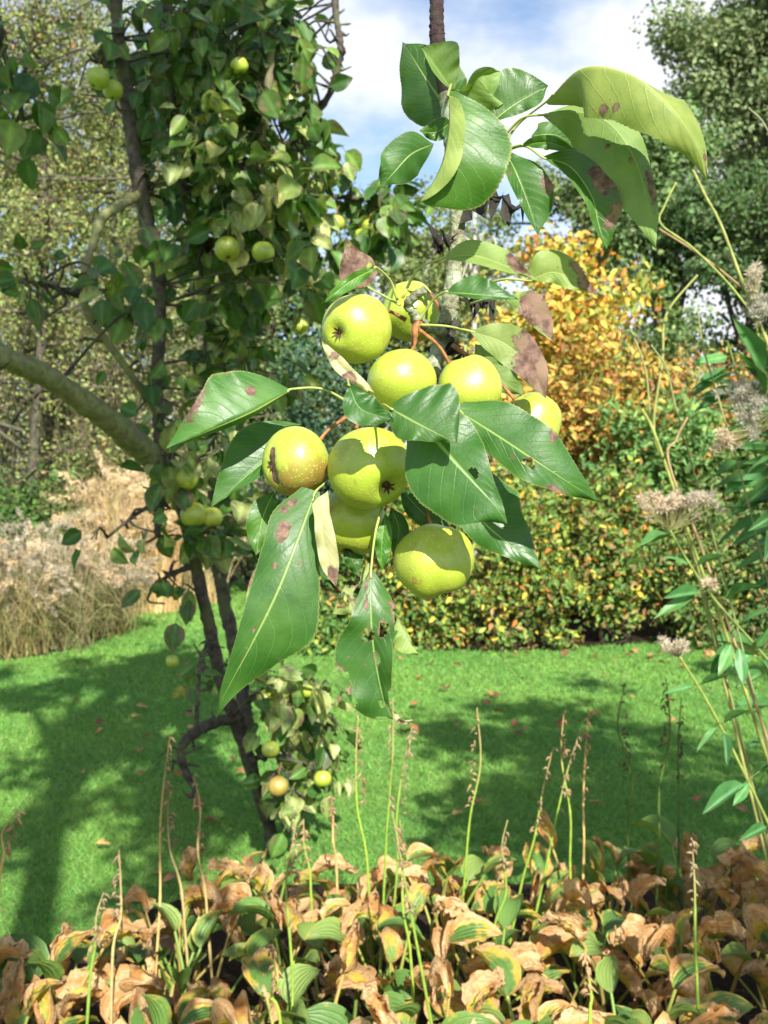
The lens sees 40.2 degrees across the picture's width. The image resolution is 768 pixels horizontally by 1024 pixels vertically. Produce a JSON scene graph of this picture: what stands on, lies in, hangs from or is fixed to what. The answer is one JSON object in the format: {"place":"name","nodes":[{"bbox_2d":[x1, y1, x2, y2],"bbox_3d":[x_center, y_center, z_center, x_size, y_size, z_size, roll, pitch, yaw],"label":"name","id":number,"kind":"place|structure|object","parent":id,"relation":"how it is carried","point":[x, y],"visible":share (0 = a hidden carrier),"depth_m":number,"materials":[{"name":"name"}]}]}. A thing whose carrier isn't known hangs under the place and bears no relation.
{"place":"outdoors","nodes":[
{"label":"outdoors","id":0,"kind":"place"},
{"bbox_2d":[0,536,66,654],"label":"ornamental grass","id":1,"kind":"object","parent":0,"point":[10,561],"depth_m":8.80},
{"bbox_2d":[0,507,102,631],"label":"ornamental grass","id":2,"kind":"object","parent":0,"point":[11,541],"depth_m":10.35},
{"bbox_2d":[0,517,252,658],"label":"grass border soil","id":3,"kind":"structure","parent":0,"point":[233,577],"depth_m":15.08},
{"bbox_2d":[0,1,86,340],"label":"twiggy tree","id":4,"kind":"object","parent":3,"relation":"on","point":[5,191],"visible":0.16,"depth_m":13.68,"materials":[{"name":"green plant"}]},
{"bbox_2d":[0,296,89,556],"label":"weeping shrub","id":5,"kind":"object","parent":3,"relation":"on","point":[4,459],"visible":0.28,"depth_m":14.21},
{"bbox_2d":[0,458,97,575],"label":"leafy shrub","id":6,"kind":"object","parent":3,"relation":"on","point":[19,504],"visible":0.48,"depth_m":11.42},
{"bbox_2d":[0,521,121,661],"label":"ornamental grass","id":7,"kind":"object","parent":3,"relation":"on","point":[26,644],"depth_m":8.92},
{"bbox_2d":[0,525,179,652],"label":"ornamental grass","id":8,"kind":"object","parent":3,"relation":"on","point":[65,638],"depth_m":9.32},
{"bbox_2d":[0,308,203,589],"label":"weeping shrub","id":9,"kind":"object","parent":3,"relation":"on","point":[71,413],"visible":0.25,"depth_m":14.57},
{"bbox_2d":[25,532,180,638],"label":"ornamental grass","id":10,"kind":"object","parent":3,"relation":"on","point":[118,628],"depth_m":10.04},
{"bbox_2d":[0,33,216,537],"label":"broadleaf tree","id":11,"kind":"object","parent":3,"relation":"on","point":[33,276],"visible":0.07,"depth_m":25.07,"materials":[{"name":"green plant"}]},
{"bbox_2d":[0,0,217,543],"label":"twiggy tree","id":12,"kind":"object","parent":3,"relation":"on","point":[37,48],"visible":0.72,"depth_m":12.81,"materials":[{"name":"green plant"}]},
{"bbox_2d":[33,448,206,618],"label":"ornamental grass","id":13,"kind":"object","parent":3,"relation":"on","point":[105,522],"depth_m":11.31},
{"bbox_2d":[0,0,290,522],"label":"twiggy tree","id":14,"kind":"object","parent":3,"relation":"on","point":[121,246],"visible":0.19,"depth_m":14.64,"materials":[{"name":"green plant"}]},
{"bbox_2d":[54,8,340,497],"bbox_3d":[-3.171,-3.805,17.791,5.184,9.871,4.730,2,3,43],"label":"twiggy tree","id":15,"kind":"object","parent":3,"relation":"on","point":[198,338],"visible":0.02,"depth_m":17.67,"materials":[{"name":"green plant"}]},
{"bbox_2d":[70,284,335,519],"bbox_3d":[-4.448,-2.188,23.915,6.811,6.268,3.869,0,2,0],"label":"broadleaf tree","id":16,"kind":"object","parent":3,"relation":"on","point":[252,420],"visible":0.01,"depth_m":23.76,"materials":[{"name":"green plant"}]},
{"bbox_2d":[148,208,391,500],"bbox_3d":[-1.987,-2.556,19.835,4.443,7.247,4.556,-2,3,-43],"label":"broadleaf tree","id":17,"kind":"object","parent":3,"relation":"on","point":[288,317],"visible":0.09,"depth_m":19.40,"materials":[{"name":"green plant"}]},
{"bbox_2d":[92,470,206,614],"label":"ornamental grass","id":18,"kind":"object","parent":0,"point":[165,565],"depth_m":11.79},
{"bbox_2d":[0,0,754,481],"label":"sky","id":19,"kind":"structure","parent":0,"point":[548,40],"materials":[{"name":"white"}]},
{"bbox_2d":[0,482,767,944],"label":"lawn","id":20,"kind":"structure","parent":0,"point":[352,812],"depth_m":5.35,"materials":[{"name":"plant"}]},
{"bbox_2d":[169,491,256,604],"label":"ornamental grass","id":21,"kind":"object","parent":20,"relation":"on","point":[209,578],"depth_m":12.55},
{"bbox_2d":[0,0,434,857],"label":"pear tree","id":22,"kind":"object","parent":20,"relation":"on","point":[190,50],"visible":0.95,"depth_m":3.86,"materials":[{"name":"green plant"}]},
{"bbox_2d":[86,55,109,89],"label":"pear","id":23,"kind":"object","parent":22,"relation":"attached to","point":[98,77],"visible":1,"depth_m":3.58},
{"bbox_2d":[103,69,122,100],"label":"pear","id":24,"kind":"object","parent":22,"relation":"attached to","point":[113,91],"visible":0.94,"depth_m":3.68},
{"bbox_2d":[176,450,198,489],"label":"pear","id":25,"kind":"object","parent":22,"relation":"attached to","point":[184,479],"visible":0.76,"depth_m":3.76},
{"bbox_2d":[180,486,205,526],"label":"pear","id":26,"kind":"object","parent":22,"relation":"attached to","point":[194,513],"visible":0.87,"depth_m":3.81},
{"bbox_2d":[203,507,222,526],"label":"pear","id":27,"kind":"object","parent":22,"relation":"attached to","point":[214,516],"visible":0.73,"depth_m":3.84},
{"bbox_2d":[214,222,240,261],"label":"pear","id":28,"kind":"object","parent":22,"relation":"attached to","point":[228,247],"visible":1,"depth_m":3.65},
{"bbox_2d":[230,49,248,73],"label":"pear","id":29,"kind":"object","parent":22,"relation":"attached to","point":[239,65],"visible":1,"depth_m":3.73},
{"bbox_2d":[252,229,274,262],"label":"pear","id":30,"kind":"object","parent":22,"relation":"attached to","point":[263,250],"visible":0.84,"depth_m":3.63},
{"bbox_2d":[262,732,278,757],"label":"pear","id":31,"kind":"object","parent":22,"relation":"attached to","point":[270,748],"visible":0.99,"depth_m":3.83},
{"bbox_2d":[268,762,288,796],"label":"pear","id":32,"kind":"object","parent":22,"relation":"attached to","point":[278,786],"visible":1,"depth_m":3.79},
{"bbox_2d":[313,759,331,787],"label":"pear","id":33,"kind":"object","parent":22,"relation":"attached to","point":[322,778],"visible":1,"depth_m":4.08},
{"bbox_2d":[198,465,324,590],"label":"leafy shrub","id":34,"kind":"object","parent":20,"relation":"on","point":[251,559],"visible":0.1,"depth_m":13.92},
{"bbox_2d":[299,611,367,657],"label":"border shrub","id":35,"kind":"object","parent":20,"relation":"on","point":[328,633],"visible":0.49,"depth_m":9.04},
{"bbox_2d":[1,880,767,1023],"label":"hosta bed soil","id":36,"kind":"structure","parent":0,"point":[231,972],"depth_m":3.29,"materials":[{"name":"soil"}]},
{"bbox_2d":[0,811,25,1023],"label":"hosta plant","id":37,"kind":"object","parent":36,"relation":"on","point":[8,853],"visible":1,"depth_m":2.50,"materials":[{"name":"brown plant"}]},
{"bbox_2d":[0,935,40,1023],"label":"hosta plant","id":38,"kind":"object","parent":36,"relation":"on","point":[9,947],"visible":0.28,"depth_m":2.74,"materials":[{"name":"brown plant"}]},
{"bbox_2d":[0,892,110,1023],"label":"hosta plant","id":39,"kind":"object","parent":36,"relation":"on","point":[21,1001],"visible":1,"depth_m":2.43,"materials":[{"name":"brown plant"}]},
{"bbox_2d":[0,908,152,1021],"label":"hosta plant","id":40,"kind":"object","parent":36,"relation":"on","point":[66,943],"visible":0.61,"depth_m":2.72,"materials":[{"name":"brown plant"}]},
{"bbox_2d":[52,735,282,1023],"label":"hosta plant","id":41,"kind":"object","parent":36,"relation":"on","point":[128,979],"visible":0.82,"depth_m":2.75,"materials":[{"name":"brown plant"}]},
{"bbox_2d":[82,774,262,996],"bbox_3d":[-0.663,1.090,3.133,0.461,0.702,0.614,2,3,39],"label":"hosta plant","id":42,"kind":"object","parent":36,"relation":"on","point":[204,896],"visible":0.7,"depth_m":3.09,"materials":[{"name":"brown plant"}]},
{"bbox_2d":[109,850,252,1023],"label":"hosta plant","id":43,"kind":"object","parent":36,"relation":"on","point":[195,1006],"visible":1,"depth_m":2.39,"materials":[{"name":"beige plant"}]},
{"bbox_2d":[180,845,358,977],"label":"hosta plant","id":44,"kind":"object","parent":36,"relation":"on","point":[256,880],"visible":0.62,"depth_m":3.26,"materials":[{"name":"beige plant"}]},
{"bbox_2d":[266,944,283,1023],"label":"hosta plant","id":45,"kind":"object","parent":36,"relation":"on","point":[277,976],"visible":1,"depth_m":2.09,"materials":[{"name":"brown plant"}]},
{"bbox_2d":[200,825,372,1023],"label":"hosta plant","id":46,"kind":"object","parent":36,"relation":"on","point":[296,981],"visible":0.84,"depth_m":2.51,"materials":[{"name":"green plant"}]},
{"bbox_2d":[219,819,375,1023],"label":"hosta plant","id":47,"kind":"object","parent":36,"relation":"on","point":[251,908],"visible":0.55,"depth_m":2.95,"materials":[{"name":"brown plant"}]},
{"bbox_2d":[287,702,440,980],"bbox_3d":[-0.045,0.999,3.295,0.535,0.873,0.386,-1,2,-35],"label":"hosta plant","id":48,"kind":"object","parent":36,"relation":"on","point":[377,874],"visible":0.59,"depth_m":3.25,"materials":[{"name":"brown plant"}]},
{"bbox_2d":[349,980,400,1023],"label":"hosta plant","id":49,"kind":"object","parent":36,"relation":"on","point":[377,1004],"visible":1,"depth_m":2.22,"materials":[{"name":"beige plant"}]},
{"bbox_2d":[293,795,505,1023],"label":"hosta plant","id":50,"kind":"object","parent":36,"relation":"on","point":[479,987],"visible":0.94,"depth_m":2.48,"materials":[{"name":"beige plant"}]},
{"bbox_2d":[297,728,502,1023],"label":"hosta plant","id":51,"kind":"object","parent":36,"relation":"on","point":[470,928],"visible":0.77,"depth_m":2.81,"materials":[{"name":"green plant"}]},
{"bbox_2d":[351,708,516,983],"bbox_3d":[0.161,1.009,3.180,0.381,0.862,0.534,1,2,33],"label":"hosta plant","id":52,"kind":"object","parent":36,"relation":"on","point":[472,866],"visible":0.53,"depth_m":3.21,"materials":[{"name":"brown plant"}]},
{"bbox_2d":[373,747,570,1023],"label":"hosta plant","id":53,"kind":"object","parent":36,"relation":"on","point":[499,901],"visible":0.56,"depth_m":2.84,"materials":[{"name":"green plant"}]},
{"bbox_2d":[426,710,610,994],"bbox_3d":[0.458,1.020,3.282,0.640,0.834,0.435,2,3,37],"label":"hosta plant","id":54,"kind":"object","parent":36,"relation":"on","point":[561,883],"visible":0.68,"depth_m":3.24,"materials":[{"name":"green plant"}]},
{"bbox_2d":[429,942,643,1023],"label":"hosta plant","id":55,"kind":"object","parent":36,"relation":"on","point":[492,955],"visible":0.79,"depth_m":2.56,"materials":[{"name":"beige plant"}]},
{"bbox_2d":[499,900,672,1015],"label":"hosta plant","id":56,"kind":"object","parent":36,"relation":"on","point":[572,934],"visible":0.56,"depth_m":2.85,"materials":[{"name":"brown plant"}]},
{"bbox_2d":[578,950,597,1023],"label":"hosta plant","id":57,"kind":"object","parent":36,"relation":"on","point":[590,987],"visible":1,"depth_m":2.10,"materials":[{"name":"beige plant"}]},
{"bbox_2d":[535,683,665,950],"bbox_3d":[0.723,0.991,3.403,0.429,0.882,0.584,0,2,0],"label":"hosta plant","id":58,"kind":"object","parent":36,"relation":"on","point":[634,889],"visible":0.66,"depth_m":3.31,"materials":[{"name":"brown plant"}]},
{"bbox_2d":[595,837,755,1023],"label":"hosta plant","id":59,"kind":"object","parent":36,"relation":"on","point":[685,968],"visible":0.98,"depth_m":2.45,"materials":[{"name":"green plant"}]},
{"bbox_2d":[613,903,767,1021],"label":"hosta plant","id":60,"kind":"object","parent":36,"relation":"on","point":[667,933],"visible":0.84,"depth_m":2.81,"materials":[{"name":"brown plant"}]},
{"bbox_2d":[619,678,767,956],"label":"hosta plant","id":61,"kind":"object","parent":36,"relation":"on","point":[747,884],"visible":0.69,"depth_m":3.35,"materials":[{"name":"brown plant"}]},
{"bbox_2d":[630,330,767,850],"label":"bare stem","id":62,"kind":"object","parent":36,"relation":"on","point":[724,672],"visible":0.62,"depth_m":2.54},
{"bbox_2d":[634,488,767,684],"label":"tall perennial","id":63,"kind":"object","parent":36,"relation":"on","point":[682,595],"visible":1,"depth_m":2.38,"materials":[{"name":"green plant"}]},
{"bbox_2d":[641,409,767,764],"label":"bare stem","id":64,"kind":"object","parent":36,"relation":"on","point":[760,737],"visible":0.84,"depth_m":2.50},
{"bbox_2d":[650,345,767,751],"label":"bare stem","id":65,"kind":"object","parent":36,"relation":"on","point":[711,530],"visible":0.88,"depth_m":2.50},
{"bbox_2d":[652,274,767,869],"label":"bare stem","id":66,"kind":"object","parent":36,"relation":"on","point":[704,601],"visible":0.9,"depth_m":2.52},
{"bbox_2d":[654,972,767,1023],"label":"hosta plant","id":67,"kind":"object","parent":36,"relation":"on","point":[664,991],"visible":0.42,"depth_m":2.60,"materials":[{"name":"brown plant"}]},
{"bbox_2d":[657,635,767,840],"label":"tall perennial","id":68,"kind":"object","parent":36,"relation":"on","point":[724,792],"visible":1,"depth_m":2.26,"materials":[{"name":"green plant"}]},
{"bbox_2d":[658,182,767,338],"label":"bare stem","id":69,"kind":"object","parent":36,"relation":"on","point":[706,260],"visible":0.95,"depth_m":2.30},
{"bbox_2d":[666,417,767,743],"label":"bare stem","id":70,"kind":"object","parent":36,"relation":"on","point":[716,589],"visible":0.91,"depth_m":2.45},
{"bbox_2d":[682,831,767,963],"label":"hosta plant","id":71,"kind":"object","parent":36,"relation":"on","point":[756,866],"visible":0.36,"depth_m":3.32,"materials":[{"name":"brown plant"}]},
{"bbox_2d":[691,340,767,588],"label":"tall perennial","id":72,"kind":"object","parent":36,"relation":"on","point":[710,398],"visible":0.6,"depth_m":2.57,"materials":[{"name":"green plant"}]},
{"bbox_2d":[692,170,767,347],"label":"bare stem","id":73,"kind":"object","parent":36,"relation":"on","point":[728,245],"visible":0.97,"depth_m":2.30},
{"bbox_2d":[697,310,767,584],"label":"bare stem","id":74,"kind":"object","parent":36,"relation":"on","point":[752,520],"visible":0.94,"depth_m":2.50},
{"bbox_2d":[701,875,767,1011],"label":"hosta plant","id":75,"kind":"object","parent":36,"relation":"on","point":[733,954],"visible":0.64,"depth_m":2.88,"materials":[{"name":"brown plant"}]},
{"bbox_2d":[709,259,767,561],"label":"tall perennial","id":76,"kind":"object","parent":36,"relation":"on","point":[745,394],"visible":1,"depth_m":2.28,"materials":[{"name":"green plant"}]},
{"bbox_2d":[710,630,767,801],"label":"tall perennial","id":77,"kind":"object","parent":36,"relation":"on","point":[755,674],"visible":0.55,"depth_m":2.57,"materials":[{"name":"green plant"}]},
{"bbox_2d":[722,341,767,591],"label":"tall perennial","id":78,"kind":"object","parent":36,"relation":"on","point":[757,494],"visible":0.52,"depth_m":2.57,"materials":[{"name":"green plant"}]},
{"bbox_2d":[320,516,755,649],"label":"shrub border soil","id":79,"kind":"object","parent":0,"point":[590,634],"visible":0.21,"depth_m":10.28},
{"bbox_2d":[252,328,364,597],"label":"leafy shrub","id":80,"kind":"object","parent":79,"relation":"on","point":[307,419],"visible":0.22,"depth_m":12.82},
{"bbox_2d":[318,550,392,639],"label":"border shrub","id":81,"kind":"object","parent":79,"relation":"on","point":[329,601],"visible":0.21,"depth_m":9.88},
{"bbox_2d":[249,346,527,514],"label":"broadleaf tree","id":82,"kind":"object","parent":79,"relation":"on","point":[385,425],"visible":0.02,"depth_m":30.52,"materials":[{"name":"green plant"}]},
{"bbox_2d":[347,485,474,650],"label":"border shrub","id":83,"kind":"object","parent":79,"relation":"on","point":[425,625],"visible":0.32,"depth_m":9.29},
{"bbox_2d":[321,173,514,524],"bbox_3d":[0.875,-3.254,23.679,5.308,8.380,4.061,0,2,0],"label":"broadleaf tree","id":84,"kind":"object","parent":79,"relation":"on","point":[421,250],"visible":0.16,"depth_m":23.02,"materials":[{"name":"green plant"}]},
{"bbox_2d":[395,172,536,554],"bbox_3d":[1.660,-2.300,17.930,2.654,6.846,2.569,1,2,21],"label":"birch tree","id":85,"kind":"object","parent":79,"relation":"on","point":[474,268],"visible":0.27,"depth_m":17.74,"materials":[{"name":"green plant"}]},
{"bbox_2d":[433,453,595,656],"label":"border shrub","id":86,"kind":"object","parent":79,"relation":"on","point":[504,584],"visible":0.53,"depth_m":9.18,"materials":[{"name":"plant"}]},
{"bbox_2d":[390,269,716,514],"bbox_3d":[5.236,-3.748,32.980,11.181,8.781,4.499,0,2,0],"label":"broadleaf tree","id":87,"kind":"object","parent":79,"relation":"on","point":[644,318],"visible":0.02,"depth_m":32.55,"materials":[{"name":"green plant"}]},
{"bbox_2d":[455,220,672,610],"bbox_3d":[2.028,-1.062,11.991,2.496,4.418,1.952,0,2,0],"label":"autumn shrub","id":88,"kind":"object","parent":79,"relation":"on","point":[560,301],"visible":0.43,"depth_m":11.75,"materials":[{"name":"plant"}]},
{"bbox_2d":[469,158,660,535],"bbox_3d":[5.022,-4.279,27.059,5.929,10.193,3.631,0,2,0],"label":"broadleaf tree","id":89,"kind":"object","parent":79,"relation":"on","point":[565,192],"visible":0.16,"depth_m":26.55,"materials":[{"name":"green plant"}]},
{"bbox_2d":[495,303,689,619],"bbox_3d":[2.055,-0.523,11.214,2.277,3.391,1.601,1,2,20],"label":"autumn shrub","id":90,"kind":"object","parent":79,"relation":"on","point":[577,429],"visible":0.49,"depth_m":10.99,"materials":[{"name":"plant"}]},
{"bbox_2d":[540,455,704,645],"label":"border shrub","id":91,"kind":"object","parent":79,"relation":"on","point":[612,567],"visible":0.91,"depth_m":9.45,"materials":[{"name":"plant"}]},
{"bbox_2d":[554,242,723,559],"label":"broadleaf tree","id":92,"kind":"object","parent":79,"relation":"on","point":[673,334],"visible":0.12,"depth_m":18.80,"materials":[{"name":"green plant"}]},
{"bbox_2d":[579,382,763,627],"bbox_3d":[2.935,-0.046,10.576,1.939,2.508,1.476,0,2,0],"label":"leafy shrub","id":93,"kind":"object","parent":79,"relation":"on","point":[699,423],"visible":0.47,"depth_m":10.39,"materials":[{"name":"plant"}]},
{"bbox_2d":[581,87,763,545],"bbox_3d":[6.364,-3.999,22.829,4.147,9.974,3.517,0,2,0],"label":"broadleaf tree","id":94,"kind":"object","parent":79,"relation":"on","point":[662,164],"visible":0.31,"depth_m":22.25,"materials":[{"name":"green plant"}]},
{"bbox_2d":[580,329,767,589],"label":"autumn shrub","id":95,"kind":"object","parent":79,"relation":"on","point":[684,375],"visible":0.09,"depth_m":13.32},
{"bbox_2d":[629,0,767,513],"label":"broadleaf tree","id":96,"kind":"object","parent":79,"relation":"on","point":[729,83],"visible":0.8,"depth_m":25.05,"materials":[{"name":"green plant"}]},
{"bbox_2d":[641,490,767,650],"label":"border shrub","id":97,"kind":"object","parent":79,"relation":"on","point":[691,615],"visible":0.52,"depth_m":9.31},
{"bbox_2d":[656,147,767,511],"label":"broadleaf tree","id":98,"kind":"object","parent":79,"relation":"on","point":[739,225],"visible":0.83,"depth_m":20.40,"materials":[{"name":"green plant"}]},
{"bbox_2d":[670,233,767,441],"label":"broadleaf tree","id":99,"kind":"object","parent":79,"relation":"on","point":[734,343],"visible":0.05,"depth_m":21.80,"materials":[{"name":"green plant"}]},
{"bbox_2d":[676,398,767,632],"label":"leafy shrub","id":100,"kind":"object","parent":79,"relation":"on","point":[743,455],"visible":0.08,"depth_m":10.19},
{"bbox_2d":[716,511,767,649],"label":"border shrub","id":101,"kind":"object","parent":79,"relation":"on","point":[762,603],"visible":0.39,"depth_m":9.19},
{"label":"garden tree","id":102,"kind":"object","parent":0,"visible":0},
{"bbox_2d":[166,0,706,724],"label":"hanging pear branch","id":103,"kind":"object","parent":102,"relation":"hanging from","point":[598,126],"visible":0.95,"depth_m":0.82,"materials":[{"name":"green plant"}]},
{"bbox_2d":[262,415,347,495],"bbox_3d":[-0.064,-0.046,0.850,0.070,0.068,0.057,0,2,0],"label":"pear","id":104,"kind":"object","parent":103,"relation":"hanging from","point":[295,459],"visible":0.94,"depth_m":0.83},
{"bbox_2d":[329,492,384,554],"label":"pear","id":105,"kind":"object","parent":103,"relation":"hanging from","point":[354,529],"visible":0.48,"depth_m":0.86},
{"bbox_2d":[322,294,406,363],"bbox_3d":[-0.015,-0.149,0.857,0.070,0.057,0.061,0,2,0],"label":"pear","id":106,"kind":"object","parent":103,"relation":"hanging from","point":[356,328],"visible":0.93,"depth_m":0.84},
{"bbox_2d":[327,424,407,509],"bbox_3d":[-0.011,-0.048,0.836,0.071,0.092,0.065,-2,3,-39],"label":"pear","id":107,"kind":"object","parent":103,"relation":"hanging from","point":[366,468],"visible":0.9,"depth_m":0.81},
{"bbox_2d":[367,329,436,410],"bbox_3d":[0.015,-0.117,0.846,0.056,0.076,0.057,-1,2,-23],"label":"pear","id":108,"kind":"object","parent":103,"relation":"hanging from","point":[394,376],"visible":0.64,"depth_m":0.82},
{"bbox_2d":[382,281,441,341],"bbox_3d":[0.026,-0.194,1.002,0.062,0.060,0.099,0,2,0],"label":"pear","id":109,"kind":"object","parent":103,"relation":"attached to","point":[401,329],"visible":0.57,"depth_m":1.00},
{"bbox_2d":[394,509,474,599],"bbox_3d":[0.041,0.009,0.861,0.065,0.123,0.096,0,2,0],"label":"pear","id":110,"kind":"object","parent":103,"relation":"hanging from","point":[431,560],"visible":0.98,"depth_m":0.82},
{"bbox_2d":[418,328,501,404],"bbox_3d":[0.062,-0.115,0.860,0.069,0.077,0.054,0,2,0],"label":"pear","id":111,"kind":"object","parent":103,"relation":"hanging from","point":[471,378],"visible":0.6,"depth_m":0.84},
{"bbox_2d":[451,343,561,434],"bbox_3d":[0.109,-0.101,0.912,0.050,0.095,0.097,-2,3,-42],"label":"pear","id":112,"kind":"object","parent":103,"relation":"hanging from","point":[547,410],"visible":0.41,"depth_m":0.88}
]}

